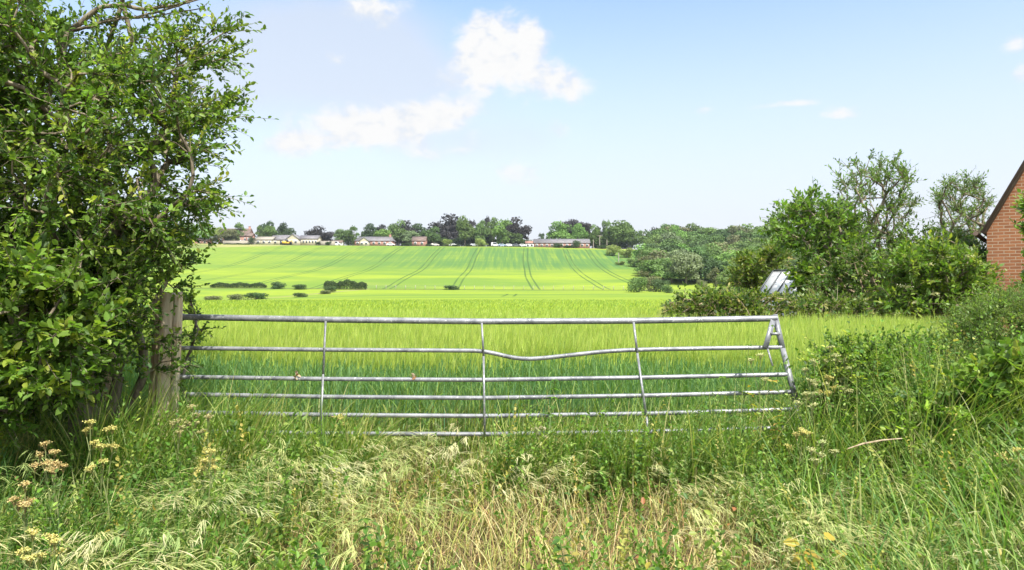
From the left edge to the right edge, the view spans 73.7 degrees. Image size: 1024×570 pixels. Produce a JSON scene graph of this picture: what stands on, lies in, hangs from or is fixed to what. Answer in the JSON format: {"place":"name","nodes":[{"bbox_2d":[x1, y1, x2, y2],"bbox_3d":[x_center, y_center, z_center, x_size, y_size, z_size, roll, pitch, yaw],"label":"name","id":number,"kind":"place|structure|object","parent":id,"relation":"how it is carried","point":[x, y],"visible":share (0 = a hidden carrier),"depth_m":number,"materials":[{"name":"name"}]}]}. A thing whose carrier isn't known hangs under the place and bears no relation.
{"place":"outdoors","nodes":[
{"label":"outdoors","id":0,"kind":"place"},
{"bbox_2d":[0,243,1022,569],"bbox_3d":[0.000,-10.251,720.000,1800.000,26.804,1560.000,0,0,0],"label":"terrain","id":1,"kind":"structure","parent":0,"point":[532,273],"depth_m":216.04,"materials":[{"name":"green plant"}]},
{"bbox_2d":[7,480,36,569],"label":"hogweed plant","id":2,"kind":"object","parent":1,"relation":"on","point":[26,503],"visible":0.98,"depth_m":3.00,"materials":[{"name":"beige plant"}]},
{"bbox_2d":[15,527,40,569],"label":"hogweed plant","id":3,"kind":"object","parent":1,"relation":"on","point":[32,532],"visible":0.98,"depth_m":2.70,"materials":[{"name":"yellow plant"}]},
{"bbox_2d":[28,440,61,533],"bbox_3d":[-2.392,1.135,3.490,0.116,0.675,0.163,0,0,-14],"label":"hogweed plant","id":4,"kind":"object","parent":1,"relation":"on","point":[35,464],"visible":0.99,"depth_m":3.50,"materials":[{"name":"beige plant"}]},
{"bbox_2d":[36,532,67,569],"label":"hogweed plant","id":5,"kind":"object","parent":1,"relation":"on","point":[52,537],"visible":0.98,"depth_m":2.79,"materials":[{"name":"yellow plant"}]},
{"bbox_2d":[44,459,69,569],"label":"hogweed plant","id":6,"kind":"object","parent":1,"relation":"on","point":[57,464],"visible":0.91,"depth_m":3.20,"materials":[{"name":"beige plant"}]},
{"bbox_2d":[0,232,132,456],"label":"spindle bush","id":7,"kind":"object","parent":1,"relation":"on","point":[42,357],"visible":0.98,"depth_m":3.79,"materials":[{"name":"green plant"}]},
{"bbox_2d":[81,419,101,532],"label":"hogweed plant","id":8,"kind":"object","parent":1,"relation":"on","point":[94,441],"visible":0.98,"depth_m":3.70,"materials":[{"name":"beige plant"}]},
{"bbox_2d":[83,443,110,556],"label":"hogweed plant","id":9,"kind":"object","parent":1,"relation":"on","point":[101,460],"visible":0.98,"depth_m":3.40,"materials":[{"name":"beige plant"}]},
{"bbox_2d":[0,188,221,450],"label":"blackthorn shrub","id":10,"kind":"object","parent":1,"relation":"on","point":[138,286],"visible":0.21,"depth_m":4.62,"materials":[{"name":"green plant"}]},
{"bbox_2d":[102,425,119,512],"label":"hogweed plant","id":11,"kind":"object","parent":1,"relation":"on","point":[115,446],"visible":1,"depth_m":3.90,"materials":[{"name":"beige plant"}]},
{"bbox_2d":[0,0,278,451],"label":"hawthorn tree","id":12,"kind":"object","parent":1,"relation":"on","point":[63,171],"visible":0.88,"depth_m":4.28,"materials":[{"name":"green plant"}]},
{"bbox_2d":[147,292,182,432],"bbox_3d":[-2.713,0.846,5.316,0.287,1.590,0.205,0,0,0],"label":"gate post","id":13,"kind":"object","parent":1,"relation":"on","point":[166,304],"visible":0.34,"depth_m":5.24,"materials":[{"name":"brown wood"}]},
{"bbox_2d":[169,295,180,440],"bbox_3d":[-2.615,0.860,5.280,0.108,1.562,0.062,0,0,0],"label":"split stake","id":14,"kind":"object","parent":13,"relation":"attached to","point":[176,321],"visible":0.31,"depth_m":5.26,"materials":[{"name":"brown wood"}]},
{"bbox_2d":[179,313,801,436],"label":"field gate","id":15,"kind":"structure","parent":13,"relation":"attached to","point":[773,319],"depth_m":5.32,"materials":[{"name":"metal"}]},
{"bbox_2d":[169,418,184,513],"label":"hogweed plant","id":16,"kind":"object","parent":1,"relation":"on","point":[179,433],"visible":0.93,"depth_m":4.10,"materials":[{"name":"beige plant"}]},
{"bbox_2d":[183,404,209,463],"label":"hogweed plant","id":17,"kind":"object","parent":1,"relation":"on","point":[188,423],"visible":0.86,"depth_m":4.30,"materials":[{"name":"green plant"}]},
{"bbox_2d":[180,282,225,420],"bbox_3d":[-2.629,0.731,5.591,0.403,1.538,0.808,0,0,-38],"label":"hawthorn seedling","id":18,"kind":"object","parent":1,"relation":"on","point":[198,333],"visible":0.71,"depth_m":5.56,"materials":[{"name":"green plant"}]},
{"bbox_2d":[197,413,213,499],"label":"hogweed plant","id":19,"kind":"object","parent":1,"relation":"on","point":[207,417],"visible":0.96,"depth_m":4.20,"materials":[{"name":"beige plant"}]},
{"bbox_2d":[194,447,219,548],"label":"hogweed plant","id":20,"kind":"object","parent":1,"relation":"on","point":[214,467],"visible":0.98,"depth_m":3.60,"materials":[{"name":"beige plant"}]},
{"bbox_2d":[217,229,239,240],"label":"tree","id":21,"kind":"object","parent":1,"relation":"on","point":[229,235],"visible":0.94,"depth_m":368.63,"materials":[{"name":"green plant"}]},
{"bbox_2d":[210,282,266,287],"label":"hedge","id":22,"kind":"object","parent":1,"relation":"on","point":[232,285],"visible":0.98,"depth_m":191.56,"materials":[{"name":"green plant"}]},
{"bbox_2d":[244,292,268,299],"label":"bush","id":23,"kind":"object","parent":1,"relation":"on","point":[255,295],"visible":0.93,"depth_m":140.39,"materials":[{"name":"green plant"}]},
{"bbox_2d":[255,237,274,244],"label":"barn","id":24,"kind":"structure","parent":1,"relation":"on","point":[265,240],"depth_m":361.00,"materials":[{"name":"stone"}]},
{"bbox_2d":[299,235,321,244],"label":"long building","id":25,"kind":"structure","parent":1,"relation":"on","point":[309,239],"depth_m":361.00,"materials":[{"name":"stone"}]},
{"bbox_2d":[308,541,326,569],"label":"nettle","id":26,"kind":"object","parent":1,"relation":"on","point":[321,549],"visible":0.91,"depth_m":2.91,"materials":[{"name":"green plant"}]},
{"bbox_2d":[304,226,335,240],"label":"tree","id":27,"kind":"object","parent":1,"relation":"on","point":[327,236],"visible":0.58,"depth_m":390.27,"materials":[{"name":"purple plant"}]},
{"bbox_2d":[333,229,353,241],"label":"tree","id":28,"kind":"object","parent":1,"relation":"on","point":[340,235],"visible":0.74,"depth_m":371.18,"materials":[{"name":"green plant"}]},
{"bbox_2d":[323,278,367,289],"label":"hedge","id":29,"kind":"object","parent":1,"relation":"on","point":[349,283],"visible":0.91,"depth_m":184.57,"materials":[{"name":"green plant"}]},
{"bbox_2d":[357,518,379,569],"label":"nettle","id":30,"kind":"object","parent":1,"relation":"on","point":[371,542],"visible":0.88,"depth_m":3.01,"materials":[{"name":"green plant"}]},
{"bbox_2d":[362,223,377,236],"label":"tree","id":31,"kind":"object","parent":1,"relation":"on","point":[368,232],"visible":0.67,"depth_m":381.23,"materials":[{"name":"green plant"}]},
{"bbox_2d":[354,234,395,245],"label":"bungalow","id":32,"kind":"object","parent":1,"relation":"on","point":[379,241],"visible":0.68,"depth_m":361.00,"materials":[{"name":"stone"}]},
{"bbox_2d":[387,219,407,245],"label":"tree","id":33,"kind":"object","parent":1,"relation":"on","point":[395,228],"visible":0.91,"depth_m":374.35,"materials":[{"name":"green plant"}]},
{"bbox_2d":[401,230,420,243],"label":"tree","id":34,"kind":"object","parent":1,"relation":"on","point":[408,235],"visible":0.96,"depth_m":371.09,"materials":[{"name":"green plant"}]},
{"bbox_2d":[411,237,427,245],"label":"brick house","id":35,"kind":"structure","parent":1,"relation":"on","point":[419,241],"depth_m":361.00,"materials":[{"name":"brick"}]},
{"bbox_2d":[420,226,440,242],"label":"tree","id":36,"kind":"object","parent":1,"relation":"on","point":[431,235],"visible":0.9,"depth_m":371.73,"materials":[{"name":"green plant"}]},
{"bbox_2d":[427,213,458,239],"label":"tree","id":37,"kind":"object","parent":1,"relation":"on","point":[447,229],"visible":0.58,"depth_m":391.40,"materials":[{"name":"purple plant"}]},
{"bbox_2d":[455,215,474,240],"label":"tree","id":38,"kind":"object","parent":1,"relation":"on","point":[465,229],"visible":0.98,"depth_m":371.15,"materials":[{"name":"green plant"}]},
{"bbox_2d":[472,219,488,242],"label":"tree","id":39,"kind":"object","parent":1,"relation":"on","point":[479,231],"visible":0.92,"depth_m":373.24,"materials":[{"name":"green plant"}]},
{"bbox_2d":[483,217,500,241],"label":"tree","id":40,"kind":"object","parent":1,"relation":"on","point":[491,224],"visible":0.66,"depth_m":374.75,"materials":[{"name":"green plant"}]},
{"bbox_2d":[492,218,512,243],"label":"tree","id":41,"kind":"object","parent":1,"relation":"on","point":[499,229],"visible":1,"depth_m":367.94,"materials":[{"name":"green plant"}]},
{"bbox_2d":[45,299,966,450],"bbox_3d":[-22.406,1.138,42.972,80.631,1.651,74.223,0,0,0],"label":"barley crop","id":42,"kind":"object","parent":1,"relation":"on","point":[528,340],"visible":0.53,"depth_m":6.91,"materials":[{"name":"green plant"}]},
{"bbox_2d":[497,230,522,246],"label":"tree","id":43,"kind":"object","parent":1,"relation":"on","point":[514,237],"visible":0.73,"depth_m":374.24,"materials":[{"name":"green plant"}]},
{"bbox_2d":[503,216,531,239],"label":"tree","id":44,"kind":"object","parent":1,"relation":"on","point":[513,228],"visible":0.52,"depth_m":386.96,"materials":[{"name":"purple plant"}]},
{"bbox_2d":[546,220,572,238],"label":"tree","id":45,"kind":"object","parent":1,"relation":"on","point":[560,232],"visible":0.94,"depth_m":369.83,"materials":[{"name":"green plant"}]},
{"bbox_2d":[533,239,589,247],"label":"brick hall","id":46,"kind":"structure","parent":1,"relation":"on","point":[584,243],"depth_m":357.10,"materials":[{"name":"brick"}]},
{"bbox_2d":[552,534,574,569],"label":"nettle","id":47,"kind":"object","parent":1,"relation":"on","point":[558,547],"visible":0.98,"depth_m":2.81,"materials":[{"name":"green plant"}]},
{"bbox_2d":[571,223,588,238],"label":"tree","id":48,"kind":"object","parent":1,"relation":"on","point":[579,232],"visible":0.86,"depth_m":372.44,"materials":[{"name":"green plant"}]},
{"bbox_2d":[585,224,600,243],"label":"tree","id":49,"kind":"object","parent":1,"relation":"on","point":[595,233],"visible":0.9,"depth_m":373.56,"materials":[{"name":"green plant"}]},
{"bbox_2d":[592,442,610,506],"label":"nettle","id":50,"kind":"object","parent":1,"relation":"on","point":[599,476],"visible":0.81,"depth_m":4.51,"materials":[{"name":"green plant"}]},
{"bbox_2d":[597,220,635,247],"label":"tree","id":51,"kind":"object","parent":1,"relation":"on","point":[616,234],"visible":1,"depth_m":364.68,"materials":[{"name":"green plant"}]},
{"bbox_2d":[625,276,647,291],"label":"bush","id":52,"kind":"object","parent":1,"relation":"on","point":[639,283],"visible":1,"depth_m":167.28,"materials":[{"name":"green plant"}]},
{"bbox_2d":[629,429,649,504],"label":"nettle","id":53,"kind":"object","parent":1,"relation":"on","point":[641,456],"visible":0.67,"depth_m":4.61,"materials":[{"name":"green plant"}]},
{"bbox_2d":[634,229,651,244],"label":"tree","id":54,"kind":"object","parent":1,"relation":"on","point":[640,237],"visible":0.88,"depth_m":371.06,"materials":[{"name":"green plant"}]},
{"bbox_2d":[643,234,662,245],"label":"tree","id":55,"kind":"object","parent":1,"relation":"on","point":[650,240],"visible":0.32,"depth_m":304.67,"materials":[{"name":"green plant"}]},
{"bbox_2d":[633,258,674,279],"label":"tree","id":56,"kind":"object","parent":1,"relation":"on","point":[651,263],"visible":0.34,"depth_m":218.63,"materials":[{"name":"green plant"}]},
{"bbox_2d":[638,250,671,267],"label":"tree","id":57,"kind":"object","parent":1,"relation":"on","point":[655,256],"visible":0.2,"depth_m":235.89,"materials":[{"name":"green plant"}]},
{"bbox_2d":[648,278,670,291],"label":"bush","id":58,"kind":"object","parent":1,"relation":"on","point":[658,283],"visible":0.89,"depth_m":171.39,"materials":[{"name":"green plant"}]},
{"bbox_2d":[650,259,687,282],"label":"tree","id":59,"kind":"object","parent":1,"relation":"on","point":[663,273],"visible":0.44,"depth_m":210.66,"materials":[{"name":"green plant"}]},
{"bbox_2d":[657,231,685,242],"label":"tree","id":60,"kind":"object","parent":1,"relation":"on","point":[665,236],"visible":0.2,"depth_m":307.31,"materials":[{"name":"green plant"}]},
{"bbox_2d":[660,238,682,245],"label":"tree","id":61,"kind":"object","parent":1,"relation":"on","point":[670,241],"visible":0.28,"depth_m":287.08,"materials":[{"name":"green plant"}]},
{"bbox_2d":[664,248,697,257],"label":"tree","id":62,"kind":"object","parent":1,"relation":"on","point":[677,251],"visible":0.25,"depth_m":237.16,"materials":[{"name":"green plant"}]},
{"bbox_2d":[667,253,703,283],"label":"tree","id":63,"kind":"object","parent":1,"relation":"on","point":[685,264],"visible":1,"depth_m":203.32,"materials":[{"name":"green plant"}]},
{"bbox_2d":[689,245,707,259],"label":"tree","id":64,"kind":"object","parent":1,"relation":"on","point":[699,250],"visible":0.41,"depth_m":249.62,"materials":[{"name":"green plant"}]},
{"bbox_2d":[691,254,721,279],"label":"tree","id":65,"kind":"object","parent":1,"relation":"on","point":[709,264],"visible":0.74,"depth_m":205.76,"materials":[{"name":"green plant"}]},
{"bbox_2d":[700,234,724,246],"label":"tree","id":66,"kind":"object","parent":1,"relation":"on","point":[715,238],"visible":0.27,"depth_m":306.64,"materials":[{"name":"green plant"}]},
{"bbox_2d":[706,266,719,288],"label":"tree","id":67,"kind":"object","parent":1,"relation":"on","point":[711,276],"visible":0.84,"depth_m":189.52,"materials":[{"name":"green plant"}]},
{"bbox_2d":[702,243,727,255],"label":"tree","id":68,"kind":"object","parent":1,"relation":"on","point":[715,249],"visible":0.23,"depth_m":250.43,"materials":[{"name":"green plant"}]},
{"bbox_2d":[703,260,735,278],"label":"tree","id":69,"kind":"object","parent":1,"relation":"on","point":[725,263],"visible":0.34,"depth_m":208.92,"materials":[{"name":"green plant"}]},
{"bbox_2d":[708,249,738,261],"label":"tree","id":70,"kind":"object","parent":1,"relation":"on","point":[721,257],"visible":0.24,"depth_m":219.94,"materials":[{"name":"green plant"}]},
{"bbox_2d":[715,269,731,286],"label":"tree","id":71,"kind":"object","parent":1,"relation":"on","point":[723,277],"visible":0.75,"depth_m":179.37,"materials":[{"name":"green plant"}]},
{"bbox_2d":[660,281,810,327],"bbox_3d":[5.034,0.680,15.232,3.844,1.545,2.353,0,0,0],"label":"bramble hedge","id":72,"kind":"object","parent":1,"relation":"on","point":[702,301],"visible":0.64,"depth_m":14.63,"materials":[{"name":"green plant"}]},
{"bbox_2d":[724,225,752,241],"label":"tree","id":73,"kind":"object","parent":1,"relation":"on","point":[738,228],"visible":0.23,"depth_m":331.39,"materials":[{"name":"green plant"}]},
{"bbox_2d":[738,344,752,442],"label":"nettle","id":74,"kind":"object","parent":1,"relation":"on","point":[746,382],"visible":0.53,"depth_m":5.16,"materials":[{"name":"green plant"}]},
{"bbox_2d":[721,238,794,292],"bbox_3d":[8.655,-0.192,23.980,2.554,3.285,4.514,0,0,20],"label":"goat willow","id":75,"kind":"object","parent":1,"relation":"on","point":[749,270],"visible":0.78,"depth_m":22.81,"materials":[{"name":"green plant"}]},
{"bbox_2d":[748,352,768,434],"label":"hogweed plant","id":76,"kind":"object","parent":1,"relation":"on","point":[751,360],"visible":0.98,"depth_m":5.00,"materials":[{"name":"green plant"}]},
{"bbox_2d":[760,269,798,316],"bbox_3d":[9.183,0.497,21.678,1.976,2.005,1.960,0,0,-40],"label":"greenhouse","id":77,"kind":"object","parent":1,"relation":"on","point":[777,280],"visible":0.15,"depth_m":21.78,"materials":[{"name":"white glass"}]},
{"bbox_2d":[784,427,812,518],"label":"hogweed plant","id":78,"kind":"object","parent":1,"relation":"on","point":[802,430],"visible":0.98,"depth_m":4.10,"materials":[{"name":"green plant"}]},
{"bbox_2d":[793,391,817,481],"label":"hogweed plant","id":79,"kind":"object","parent":1,"relation":"on","point":[807,393],"visible":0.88,"depth_m":4.59,"materials":[{"name":"green plant"}]},
{"bbox_2d":[783,255,832,298],"bbox_3d":[7.484,0.338,17.190,1.213,2.224,1.535,0,0,33],"label":"sycamore sapling","id":80,"kind":"object","parent":1,"relation":"on","point":[799,275],"visible":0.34,"depth_m":16.95,"materials":[{"name":"green plant"}]},
{"bbox_2d":[799,378,821,449],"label":"hogweed plant","id":81,"kind":"object","parent":1,"relation":"on","point":[809,399],"visible":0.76,"depth_m":4.70,"materials":[{"name":"green plant"}]},
{"bbox_2d":[800,358,828,442],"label":"hogweed plant","id":82,"kind":"object","parent":1,"relation":"on","point":[807,369],"visible":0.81,"depth_m":4.80,"materials":[{"name":"green plant"}]},
{"bbox_2d":[783,532,846,569],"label":"plant","id":83,"kind":"object","parent":1,"relation":"on","point":[828,535],"visible":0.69,"depth_m":3.02,"materials":[{"name":"yellow plant"}]},
{"bbox_2d":[757,176,885,293],"bbox_3d":[8.452,-0.753,18.622,3.354,4.406,4.782,0,0,19],"label":"maple tree","id":84,"kind":"object","parent":1,"relation":"on","point":[828,222],"visible":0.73,"depth_m":17.56,"materials":[{"name":"green plant"}]},
{"bbox_2d":[806,439,840,527],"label":"hogweed plant","id":85,"kind":"object","parent":1,"relation":"on","point":[822,441],"visible":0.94,"depth_m":4.00,"materials":[{"name":"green plant"}]},
{"bbox_2d":[815,374,838,437],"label":"hogweed plant","id":86,"kind":"object","parent":1,"relation":"on","point":[829,379],"visible":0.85,"depth_m":4.79,"materials":[{"name":"green plant"}]},
{"bbox_2d":[831,359,851,409],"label":"hogweed plant","id":87,"kind":"object","parent":1,"relation":"on","point":[846,368],"visible":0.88,"depth_m":4.90,"materials":[{"name":"green plant"}]},
{"bbox_2d":[787,285,898,326],"bbox_3d":[7.117,0.713,14.611,2.630,1.479,2.154,0,0,12],"label":"privet bush","id":88,"kind":"object","parent":1,"relation":"on","point":[815,304],"visible":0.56,"depth_m":14.24,"materials":[{"name":"green plant"}]},
{"bbox_2d":[794,238,903,317],"bbox_3d":[8.551,0.106,16.707,2.774,2.688,4.017,0,0,27],"label":"ivy thicket","id":89,"kind":"object","parent":1,"relation":"on","point":[840,273],"visible":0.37,"depth_m":15.86,"materials":[{"name":"green plant"}]},
{"bbox_2d":[790,324,909,436],"bbox_3d":[2.592,0.842,5.214,0.865,1.127,1.217,0,0,24],"label":"hawthorn bush","id":90,"kind":"object","parent":1,"relation":"on","point":[844,341],"visible":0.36,"depth_m":4.98,"materials":[{"name":"green plant"}]},
{"bbox_2d":[849,350,866,438],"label":"nettle","id":91,"kind":"object","parent":1,"relation":"on","point":[862,373],"visible":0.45,"depth_m":4.73,"materials":[{"name":"green plant"}]},
{"bbox_2d":[824,148,926,278],"bbox_3d":[10.694,-1.412,20.249,2.656,5.744,5.083,0,0,34],"label":"elder tree","id":92,"kind":"object","parent":1,"relation":"on","point":[892,208],"visible":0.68,"depth_m":19.31,"materials":[{"name":"green plant"}]},
{"bbox_2d":[858,323,953,396],"bbox_3d":[3.256,0.791,5.592,0.820,0.994,1.349,0,0,30],"label":"elm bush","id":93,"kind":"object","parent":1,"relation":"on","point":[893,342],"visible":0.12,"depth_m":5.38,"materials":[{"name":"green plant"}]},
{"bbox_2d":[882,218,986,312],"bbox_3d":[11.944,-0.200,19.005,3.328,3.300,5.808,0,0,32],"label":"holly tree","id":94,"kind":"object","parent":1,"relation":"on","point":[967,238],"visible":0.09,"depth_m":18.07,"materials":[{"name":"green plant"}]},
{"bbox_2d":[862,228,1012,333],"bbox_3d":[9.444,0.097,15.046,2.809,2.721,4.505,0,0,33],"label":"elder bush","id":95,"kind":"object","parent":1,"relation":"on","point":[944,268],"visible":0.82,"depth_m":14.17,"materials":[{"name":"green plant"}]},
{"bbox_2d":[877,363,1023,466],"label":"dogwood bush","id":96,"kind":"object","parent":1,"relation":"on","point":[900,392],"visible":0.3,"depth_m":4.23,"materials":[{"name":"green plant"}]},
{"bbox_2d":[925,165,996,248],"bbox_3d":[17.145,-1.539,25.986,2.483,5.978,5.528,0,0,32],"label":"willow tree","id":97,"kind":"object","parent":1,"relation":"on","point":[962,211],"visible":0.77,"depth_m":25.19,"materials":[{"name":"green plant"}]},
{"bbox_2d":[929,277,1023,368],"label":"feathery bush","id":98,"kind":"object","parent":1,"relation":"on","point":[1012,297],"visible":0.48,"depth_m":5.33,"materials":[{"name":"green plant"}]},
{"bbox_2d":[931,333,1023,440],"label":"bramble bush","id":99,"kind":"object","parent":1,"relation":"on","point":[1014,356],"visible":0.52,"depth_m":4.27,"materials":[{"name":"green plant"}]},
{"bbox_2d":[970,372,1001,457],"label":"nettle","id":100,"kind":"object","parent":1,"relation":"on","point":[992,373],"visible":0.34,"depth_m":4.21,"materials":[{"name":"green plant"}]},
{"bbox_2d":[973,160,1023,341],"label":"brick house","id":101,"kind":"structure","parent":1,"relation":"on","point":[1003,240],"depth_m":16.24,"materials":[{"name":"red brick"}]},
{"bbox_2d":[994,447,1023,499],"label":"hogweed plant","id":102,"kind":"object","parent":1,"relation":"on","point":[1015,450],"visible":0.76,"depth_m":3.61,"materials":[{"name":"beige plant"}]},
{"bbox_2d":[1010,188,1023,288],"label":"young sycamore","id":103,"kind":"object","parent":1,"relation":"on","point":[1020,205],"visible":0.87,"depth_m":9.49,"materials":[{"name":"green plant"}]},
{"bbox_2d":[0,293,1023,569],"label":"verge grass","id":104,"kind":"structure","parent":0,"point":[220,420],"depth_m":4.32,"materials":[{"name":"green plant"}]},
{"bbox_2d":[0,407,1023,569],"bbox_3d":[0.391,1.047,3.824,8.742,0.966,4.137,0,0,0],"label":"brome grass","id":105,"kind":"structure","parent":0,"point":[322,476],"depth_m":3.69,"materials":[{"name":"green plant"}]},
{"bbox_2d":[0,416,1023,569],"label":"dry grass","id":106,"kind":"structure","parent":0,"point":[515,520],"depth_m":3.92,"materials":[{"name":"beige plant"}]},
{"bbox_2d":[3,0,1023,249],"label":"sky","id":107,"kind":"structure","parent":0,"point":[646,114],"materials":[{"name":"blue"}]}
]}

